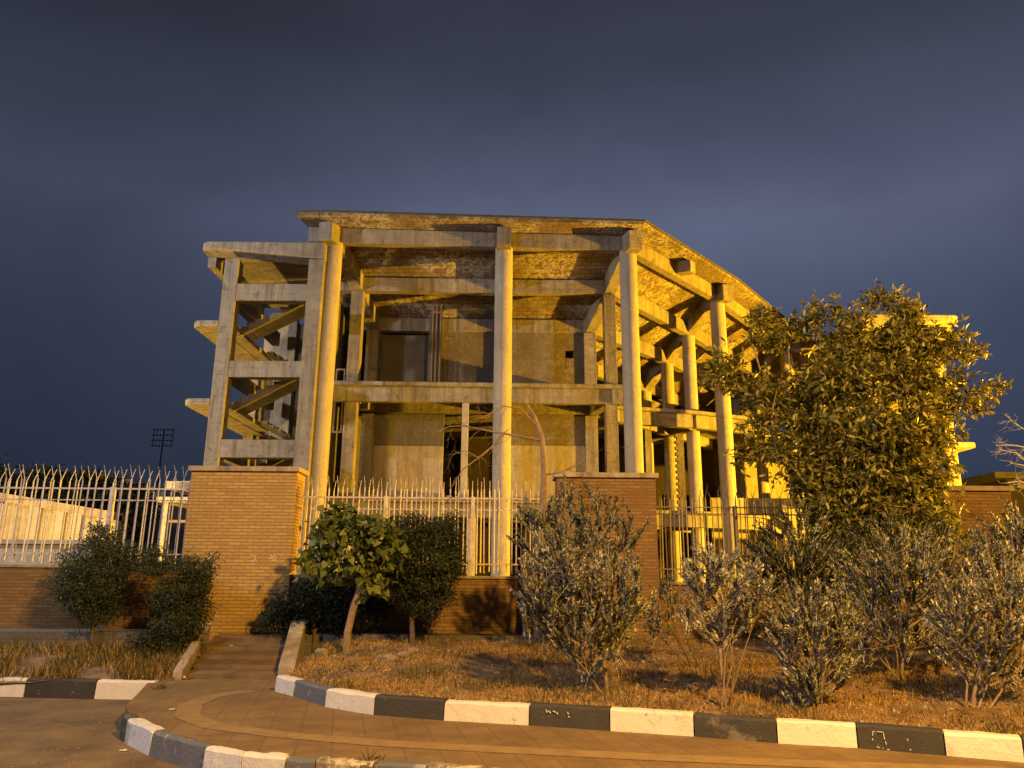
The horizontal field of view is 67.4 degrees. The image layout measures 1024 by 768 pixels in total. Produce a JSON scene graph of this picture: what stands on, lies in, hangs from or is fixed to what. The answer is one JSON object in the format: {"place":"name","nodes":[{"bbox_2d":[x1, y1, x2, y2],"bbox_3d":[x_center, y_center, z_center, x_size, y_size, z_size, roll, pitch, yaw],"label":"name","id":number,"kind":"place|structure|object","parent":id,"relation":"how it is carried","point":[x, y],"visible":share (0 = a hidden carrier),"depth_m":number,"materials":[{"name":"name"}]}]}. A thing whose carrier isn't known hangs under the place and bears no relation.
{"place":"outdoors","nodes":[
{"label":"outdoors","id":0,"kind":"place"},
{"bbox_2d":[0,539,112,564],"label":"yard wall","id":1,"kind":"structure","parent":0,"point":[35,561],"depth_m":21.45,"materials":[{"name":"paint"}]},
{"bbox_2d":[0,493,123,552],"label":"yard wall","id":2,"kind":"structure","parent":0,"point":[59,521],"depth_m":33.35,"materials":[{"name":"paint"}]},
{"bbox_2d":[0,634,211,682],"bbox_3d":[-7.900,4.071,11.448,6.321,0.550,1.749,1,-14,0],"label":"grass","id":3,"kind":"structure","parent":0,"point":[92,656],"depth_m":11.32,"materials":[{"name":"brown plant"}]},
{"bbox_2d":[0,564,178,647],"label":"brick wall","id":4,"kind":"structure","parent":3,"relation":"on","point":[24,609],"depth_m":13.24,"materials":[{"name":"brick"}]},
{"bbox_2d":[0,464,190,563],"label":"steel railing","id":5,"kind":"object","parent":4,"relation":"on","point":[112,500],"visible":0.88,"depth_m":13.84,"materials":[{"name":"white metal"}]},
{"bbox_2d":[42,517,144,644],"bbox_3d":[-6.776,3.265,12.487,1.674,2.166,1.476,1,-14,0],"label":"shrub","id":6,"kind":"object","parent":3,"relation":"on","point":[82,591],"visible":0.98,"depth_m":12.38,"materials":[{"name":"green plant"}]},
{"bbox_2d":[119,539,225,661],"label":"shrub","id":7,"kind":"object","parent":3,"relation":"on","point":[194,580],"visible":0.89,"depth_m":12.01,"materials":[{"name":"green plant"}]},
{"bbox_2d":[174,466,308,639],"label":"brick pier","id":8,"kind":"structure","parent":3,"relation":"on","point":[246,519],"depth_m":13.46,"materials":[{"name":"brick"}]},
{"bbox_2d":[123,479,187,565],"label":"yard building","id":9,"kind":"structure","parent":0,"point":[173,529],"depth_m":44.04,"materials":[{"name":"paint"}]},
{"bbox_2d":[132,520,152,563],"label":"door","id":10,"kind":"structure","parent":9,"relation":"in","point":[137,532],"depth_m":43.08,"materials":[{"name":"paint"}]},
{"bbox_2d":[156,481,189,563],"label":"concrete pavilion","id":11,"kind":"structure","parent":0,"point":[165,517],"depth_m":30.21,"materials":[{"name":"paint"}]},
{"bbox_2d":[0,697,944,767],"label":"road","id":12,"kind":"structure","parent":0,"point":[20,747],"depth_m":8.10,"materials":[{"name":"grey asphalt"}]},
{"bbox_2d":[1,698,159,766],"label":"road grit","id":13,"kind":"object","parent":12,"relation":"on","point":[66,748],"visible":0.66,"depth_m":7.89,"materials":[{"name":"gravel"}]},
{"bbox_2d":[94,679,158,699],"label":"kerb stone","id":14,"kind":"object","parent":12,"relation":"on","point":[121,689],"visible":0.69,"depth_m":10.54,"materials":[{"name":"white paint"}]},
{"bbox_2d":[186,634,285,679],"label":"entrance steps","id":15,"kind":"structure","parent":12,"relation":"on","point":[251,656],"depth_m":11.76,"materials":[{"name":"concrete"}]},
{"bbox_2d":[0,0,1023,581],"label":"sky","id":16,"kind":"structure","parent":0,"point":[798,147],"materials":[{"name":"blue"}]},
{"bbox_2d":[295,210,843,581],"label":"unfinished building","id":17,"kind":"structure","parent":0,"point":[589,335],"depth_m":30.50,"materials":[{"name":"concrete"}]},
{"bbox_2d":[125,678,1023,767],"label":"footpath","id":18,"kind":"structure","parent":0,"point":[264,705],"depth_m":7.06,"materials":[{"name":"brick"}]},
{"bbox_2d":[119,713,139,741],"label":"kerb stone","id":19,"kind":"object","parent":18,"relation":"on","point":[125,719],"visible":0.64,"depth_m":7.96,"materials":[{"name":"black paint"}]},
{"bbox_2d":[124,718,163,755],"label":"kerb stone","id":20,"kind":"object","parent":18,"relation":"on","point":[139,734],"visible":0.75,"depth_m":7.53,"materials":[{"name":"white paint"}]},
{"bbox_2d":[150,680,167,689],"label":"weed tuft","id":21,"kind":"object","parent":18,"relation":"on","point":[161,686],"visible":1,"depth_m":9.97,"materials":[{"name":"plant"}]},
{"bbox_2d":[149,729,211,767],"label":"kerb stone","id":22,"kind":"object","parent":18,"relation":"on","point":[179,750],"visible":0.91,"depth_m":6.95,"materials":[{"name":"black paint"}]},
{"bbox_2d":[172,624,210,679],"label":"cheek wall","id":23,"kind":"structure","parent":18,"relation":"on","point":[181,670],"depth_m":11.48,"materials":[{"name":"concrete"}]},
{"bbox_2d":[203,745,246,767],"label":"kerb stone","id":24,"kind":"object","parent":18,"relation":"on","point":[219,757],"visible":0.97,"depth_m":6.54,"materials":[{"name":"white paint"}]},
{"bbox_2d":[241,751,288,767],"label":"kerb stone","id":25,"kind":"object","parent":18,"relation":"on","point":[251,759],"visible":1,"depth_m":6.34,"materials":[{"name":"white paint"}]},
{"bbox_2d":[275,675,302,695],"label":"kerb stone","id":26,"kind":"object","parent":18,"relation":"on","point":[285,684],"visible":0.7,"depth_m":9.68,"materials":[{"name":"white paint"}]},
{"bbox_2d":[278,617,306,674],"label":"cheek wall","id":27,"kind":"structure","parent":18,"relation":"on","point":[292,657],"depth_m":11.62,"materials":[{"name":"concrete"}]},
{"bbox_2d":[285,756,320,767],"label":"kerb stone","id":28,"kind":"object","parent":18,"relation":"on","point":[299,762],"visible":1,"depth_m":6.23,"materials":[{"name":"black paint"}]},
{"bbox_2d":[293,679,335,706],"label":"kerb stone","id":29,"kind":"object","parent":18,"relation":"on","point":[310,691],"visible":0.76,"depth_m":9.08,"materials":[{"name":"black paint"}]},
{"bbox_2d":[316,756,375,767],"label":"kerb stone","id":30,"kind":"object","parent":18,"relation":"on","point":[329,762],"visible":0.96,"depth_m":6.16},
{"bbox_2d":[325,688,377,714],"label":"kerb stone","id":31,"kind":"object","parent":18,"relation":"on","point":[358,701],"visible":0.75,"depth_m":8.49,"materials":[{"name":"white paint"}]},
{"bbox_2d":[359,750,385,761],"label":"weed tuft","id":32,"kind":"object","parent":18,"relation":"on","point":[370,758],"visible":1,"depth_m":6.15,"materials":[{"name":"plant"}]},
{"bbox_2d":[374,759,430,767],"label":"kerb stone","id":33,"kind":"object","parent":18,"relation":"on","point":[384,763],"visible":0.94,"depth_m":6.08,"materials":[{"name":"black paint"}]},
{"bbox_2d":[374,694,447,720],"bbox_3d":[-1.070,3.455,8.155,0.816,0.264,0.156,-5,-15,20],"label":"kerb stone","id":34,"kind":"object","parent":18,"relation":"on","point":[416,707],"visible":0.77,"depth_m":8.10,"materials":[{"name":"black paint"}]},
{"bbox_2d":[428,762,483,767],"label":"kerb stone","id":35,"kind":"object","parent":18,"relation":"on","point":[439,765],"visible":1,"depth_m":6.01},
{"bbox_2d":[444,699,529,724],"bbox_3d":[-0.250,3.404,7.901,0.899,0.253,0.157,-3,-15,14],"label":"kerb stone","id":36,"kind":"object","parent":18,"relation":"on","point":[515,713],"visible":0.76,"depth_m":7.86,"materials":[{"name":"white paint"}]},
{"bbox_2d":[529,702,610,730],"bbox_3d":[0.580,3.344,7.669,0.814,0.269,0.154,-4,-15,17],"label":"kerb stone","id":37,"kind":"object","parent":18,"relation":"on","point":[580,716],"visible":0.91,"depth_m":7.62,"materials":[{"name":"black paint"}]},
{"bbox_2d":[175,690,1006,767],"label":"paving band","id":38,"kind":"object","parent":18,"relation":"on","point":[189,711],"visible":1,"depth_m":6.58,"materials":[{"name":"beige concrete"}]},
{"bbox_2d":[610,706,694,736],"bbox_3d":[1.358,3.291,7.429,0.794,0.268,0.157,-4,-15,17],"label":"kerb stone","id":39,"kind":"object","parent":18,"relation":"on","point":[653,721],"visible":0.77,"depth_m":7.38,"materials":[{"name":"white paint"}]},
{"bbox_2d":[694,712,776,742],"bbox_3d":[2.086,3.237,7.179,0.740,0.262,0.156,-5,-15,21],"label":"kerb stone","id":40,"kind":"object","parent":18,"relation":"on","point":[740,727],"visible":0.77,"depth_m":7.13,"materials":[{"name":"black paint"}]},
{"bbox_2d":[777,718,857,747],"bbox_3d":[2.759,3.187,6.956,0.675,0.262,0.156,-3,-15,15],"label":"kerb stone","id":41,"kind":"object","parent":18,"relation":"on","point":[815,732],"visible":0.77,"depth_m":6.92,"materials":[{"name":"white paint"}]},
{"bbox_2d":[856,722,944,755],"bbox_3d":[3.399,3.137,6.738,0.681,0.262,0.156,-5,-15,22],"label":"kerb stone","id":42,"kind":"object","parent":18,"relation":"on","point":[900,738],"visible":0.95,"depth_m":6.69,"materials":[{"name":"black paint"}]},
{"bbox_2d":[942,729,1023,762],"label":"kerb stone","id":43,"kind":"object","parent":18,"relation":"on","point":[984,745],"visible":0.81,"depth_m":6.44,"materials":[{"name":"white paint"}]},
{"bbox_2d":[1020,735,1023,754],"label":"kerb stone","id":44,"kind":"object","parent":18,"relation":"on","point":[1022,738],"visible":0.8,"depth_m":6.37,"materials":[{"name":"black paint"}]},
{"bbox_2d":[288,631,1023,736],"bbox_3d":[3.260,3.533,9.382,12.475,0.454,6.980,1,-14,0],"label":"dry grass","id":45,"kind":"structure","parent":0,"point":[414,688],"depth_m":9.06,"materials":[{"name":"brown plant"}]},
{"bbox_2d":[315,648,327,655],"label":"rock","id":46,"kind":"object","parent":45,"relation":"on","point":[325,651],"visible":0.81,"depth_m":11.22,"materials":[{"name":"stone"}]},
{"bbox_2d":[252,574,400,651],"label":"shrub","id":47,"kind":"object","parent":45,"relation":"on","point":[336,599],"visible":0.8,"depth_m":12.61,"materials":[{"name":"green plant"}]},
{"bbox_2d":[290,498,411,654],"bbox_3d":[-2.410,2.907,11.493,1.802,2.366,1.347,1,-14,0],"label":"tree","id":48,"kind":"object","parent":45,"relation":"on","point":[368,540],"visible":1,"depth_m":11.43,"materials":[{"name":"green plant"}]},
{"bbox_2d":[382,653,399,662],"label":"rock","id":49,"kind":"object","parent":45,"relation":"on","point":[390,657],"visible":0.7,"depth_m":10.53,"materials":[{"name":"stone"}]},
{"bbox_2d":[398,651,409,657],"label":"rock","id":50,"kind":"object","parent":45,"relation":"on","point":[402,653],"visible":0.78,"depth_m":10.92,"materials":[{"name":"stone"}]},
{"bbox_2d":[407,648,418,653],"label":"rock","id":51,"kind":"object","parent":45,"relation":"on","point":[412,650],"visible":0.87,"depth_m":11.23,"materials":[{"name":"stone"}]},
{"bbox_2d":[278,574,556,654],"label":"brick wall","id":52,"kind":"structure","parent":45,"relation":"on","point":[488,609],"depth_m":13.23,"materials":[{"name":"brick"}]},
{"bbox_2d":[296,476,555,575],"bbox_3d":[-1.524,2.552,13.783,4.626,1.758,0.415,1,-14,0],"label":"steel railing","id":53,"kind":"object","parent":52,"relation":"on","point":[386,514],"visible":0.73,"depth_m":13.84,"materials":[{"name":"white metal"}]},
{"bbox_2d":[377,508,468,645],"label":"shrub","id":54,"kind":"object","parent":45,"relation":"on","point":[412,582],"visible":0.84,"depth_m":11.93,"materials":[{"name":"green plant"}]},
{"bbox_2d":[432,398,599,641],"bbox_3d":[-0.036,2.137,12.375,3.002,4.098,1.143,-2,-14,11],"label":"bare tree","id":55,"kind":"object","parent":45,"relation":"on","point":[544,474],"visible":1,"depth_m":12.88,"materials":[{"name":"brown plant"}]},
{"bbox_2d":[506,473,648,660],"bbox_3d":[0.943,2.590,10.933,2.086,2.705,1.186,1,-14,0],"label":"bush","id":56,"kind":"object","parent":45,"relation":"on","point":[535,518],"visible":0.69,"depth_m":10.95,"materials":[{"name":"green plant"}]},
{"bbox_2d":[509,520,656,693],"bbox_3d":[0.818,2.532,8.702,1.738,1.971,1.366,1,-14,0],"label":"bush","id":57,"kind":"object","parent":45,"relation":"on","point":[607,624],"visible":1,"depth_m":8.50,"materials":[{"name":"green plant"}]},
{"bbox_2d":[552,472,659,638],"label":"brick pier","id":58,"kind":"structure","parent":45,"relation":"on","point":[637,491],"depth_m":13.57,"materials":[{"name":"brick"}]},
{"bbox_2d":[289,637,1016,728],"bbox_3d":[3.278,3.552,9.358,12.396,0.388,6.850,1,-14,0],"label":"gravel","id":59,"kind":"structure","parent":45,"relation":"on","point":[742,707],"depth_m":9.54,"materials":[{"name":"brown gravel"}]},
{"bbox_2d":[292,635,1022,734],"bbox_3d":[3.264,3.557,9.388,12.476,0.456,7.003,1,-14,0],"label":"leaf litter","id":60,"kind":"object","parent":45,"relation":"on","point":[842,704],"visible":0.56,"depth_m":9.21,"materials":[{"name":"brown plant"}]},
{"bbox_2d":[640,573,698,667],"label":"bush","id":61,"kind":"object","parent":45,"relation":"on","point":[657,621],"visible":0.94,"depth_m":10.13,"materials":[{"name":"green plant"}]},
{"bbox_2d":[676,537,775,708],"bbox_3d":[2.217,2.493,7.991,0.959,1.781,0.948,13,-19,-40],"label":"bush","id":62,"kind":"object","parent":45,"relation":"on","point":[742,605],"visible":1,"depth_m":7.96,"materials":[{"name":"green plant"}]},
{"bbox_2d":[728,503,866,660],"bbox_3d":[3.982,2.767,10.676,1.818,2.246,1.260,1,-14,0],"label":"bush","id":63,"kind":"object","parent":45,"relation":"on","point":[809,569],"visible":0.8,"depth_m":10.66,"materials":[{"name":"green plant"}]},
{"bbox_2d":[659,582,950,638],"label":"brick wall","id":64,"kind":"structure","parent":45,"relation":"on","point":[756,631],"depth_m":13.25,"materials":[{"name":"brick"}]},
{"bbox_2d":[656,484,939,580],"bbox_3d":[5.108,2.702,13.751,5.110,1.710,0.629,1,-14,0],"label":"steel railing","id":65,"kind":"object","parent":64,"relation":"on","point":[735,514],"visible":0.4,"depth_m":13.79,"materials":[{"name":"white metal"}]},
{"bbox_2d":[759,577,864,709],"bbox_3d":[3.096,2.695,7.784,1.028,1.449,0.908,-10,-18,36],"label":"bush","id":66,"kind":"object","parent":45,"relation":"on","point":[796,637],"visible":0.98,"depth_m":7.73,"materials":[{"name":"green plant"}]},
{"bbox_2d":[695,279,1012,649],"bbox_3d":[5.706,1.222,12.521,5.258,6.104,2.414,1,-14,0],"label":"leafy tree","id":67,"kind":"object","parent":45,"relation":"on","point":[882,455],"visible":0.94,"depth_m":12.44,"materials":[{"name":"green plant"}]},
{"bbox_2d":[826,508,977,656],"bbox_3d":[5.576,2.901,11.144,2.324,2.183,1.281,1,-14,0],"label":"bush","id":68,"kind":"object","parent":45,"relation":"on","point":[871,540],"visible":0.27,"depth_m":11.08,"materials":[{"name":"green plant"}]},
{"bbox_2d":[827,520,981,676],"bbox_3d":[4.928,2.691,9.579,1.952,2.002,1.390,1,-14,0],"label":"bush","id":69,"kind":"object","parent":45,"relation":"on","point":[868,595],"visible":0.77,"depth_m":9.42,"materials":[{"name":"green plant"}]},
{"bbox_2d":[915,534,1023,707],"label":"bush","id":70,"kind":"object","parent":45,"relation":"on","point":[992,645],"visible":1,"depth_m":7.67,"materials":[{"name":"green plant"}]},
{"bbox_2d":[929,485,1023,638],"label":"brick pier","id":71,"kind":"structure","parent":45,"relation":"on","point":[981,501],"depth_m":13.61,"materials":[{"name":"brick"}]},
{"bbox_2d":[967,494,1023,677],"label":"bush","id":72,"kind":"object","parent":45,"relation":"on","point":[1016,538],"visible":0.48,"depth_m":9.57,"materials":[{"name":"green plant"}]},
{"bbox_2d":[988,413,1023,494],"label":"bare tree","id":73,"kind":"object","parent":45,"relation":"on","point":[1020,455],"visible":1,"depth_m":11.11,"materials":[{"name":"brown plant"}]},
{"bbox_2d":[809,314,975,583],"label":"stair tower","id":74,"kind":"structure","parent":0,"point":[943,320],"depth_m":33.73,"materials":[{"name":"concrete"}]},
{"bbox_2d":[961,472,1023,525],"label":"distant building","id":75,"kind":"structure","parent":0,"point":[994,478],"depth_m":59.94,"materials":[{"name":"brick"}]},
{"label":"ground","id":76,"kind":"structure","parent":0,"visible":0},
{"bbox_2d":[0,454,16,493],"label":"yard tree","id":77,"kind":"object","parent":76,"relation":"on","point":[2,470],"visible":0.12,"depth_m":39.06,"materials":[{"name":"green plant"}]},
{"bbox_2d":[0,677,30,696],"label":"kerb stone","id":78,"kind":"object","parent":76,"relation":"on","point":[12,689],"visible":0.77,"depth_m":10.66,"materials":[{"name":"white paint"}]},
{"bbox_2d":[0,463,72,502],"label":"yard tree","id":79,"kind":"object","parent":76,"relation":"on","point":[30,482],"visible":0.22,"depth_m":38.55,"materials":[{"name":"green plant"}]},
{"bbox_2d":[24,677,101,698],"bbox_3d":[-6.238,4.246,10.661,1.022,0.312,0.156,-1,-14,6],"label":"kerb stone","id":80,"kind":"object","parent":76,"relation":"on","point":[79,688],"visible":0.75,"depth_m":10.60,"materials":[{"name":"black paint"}]},
{"bbox_2d":[33,463,136,509],"bbox_3d":[-21.555,7.551,38.274,5.363,7.300,3.115,1,-14,0],"label":"yard tree","id":81,"kind":"object","parent":76,"relation":"on","point":[101,479],"visible":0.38,"depth_m":38.26,"materials":[{"name":"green plant"}]},
{"bbox_2d":[87,475,162,543],"bbox_3d":[-19.598,7.865,38.244,3.570,6.702,3.124,8,-16,-28],"label":"yard tree","id":82,"kind":"object","parent":76,"relation":"on","point":[132,508],"visible":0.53,"depth_m":38.19,"materials":[{"name":"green plant"}]},
{"bbox_2d":[151,428,173,485],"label":"floodlight mast","id":83,"kind":"object","parent":76,"relation":"on","point":[162,440],"visible":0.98,"depth_m":121.00,"materials":[{"name":"metal"}]},
{"bbox_2d":[176,241,327,573],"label":"stair tower","id":84,"kind":"structure","parent":76,"relation":"on","point":[270,418],"depth_m":26.73,"materials":[{"name":"concrete"}]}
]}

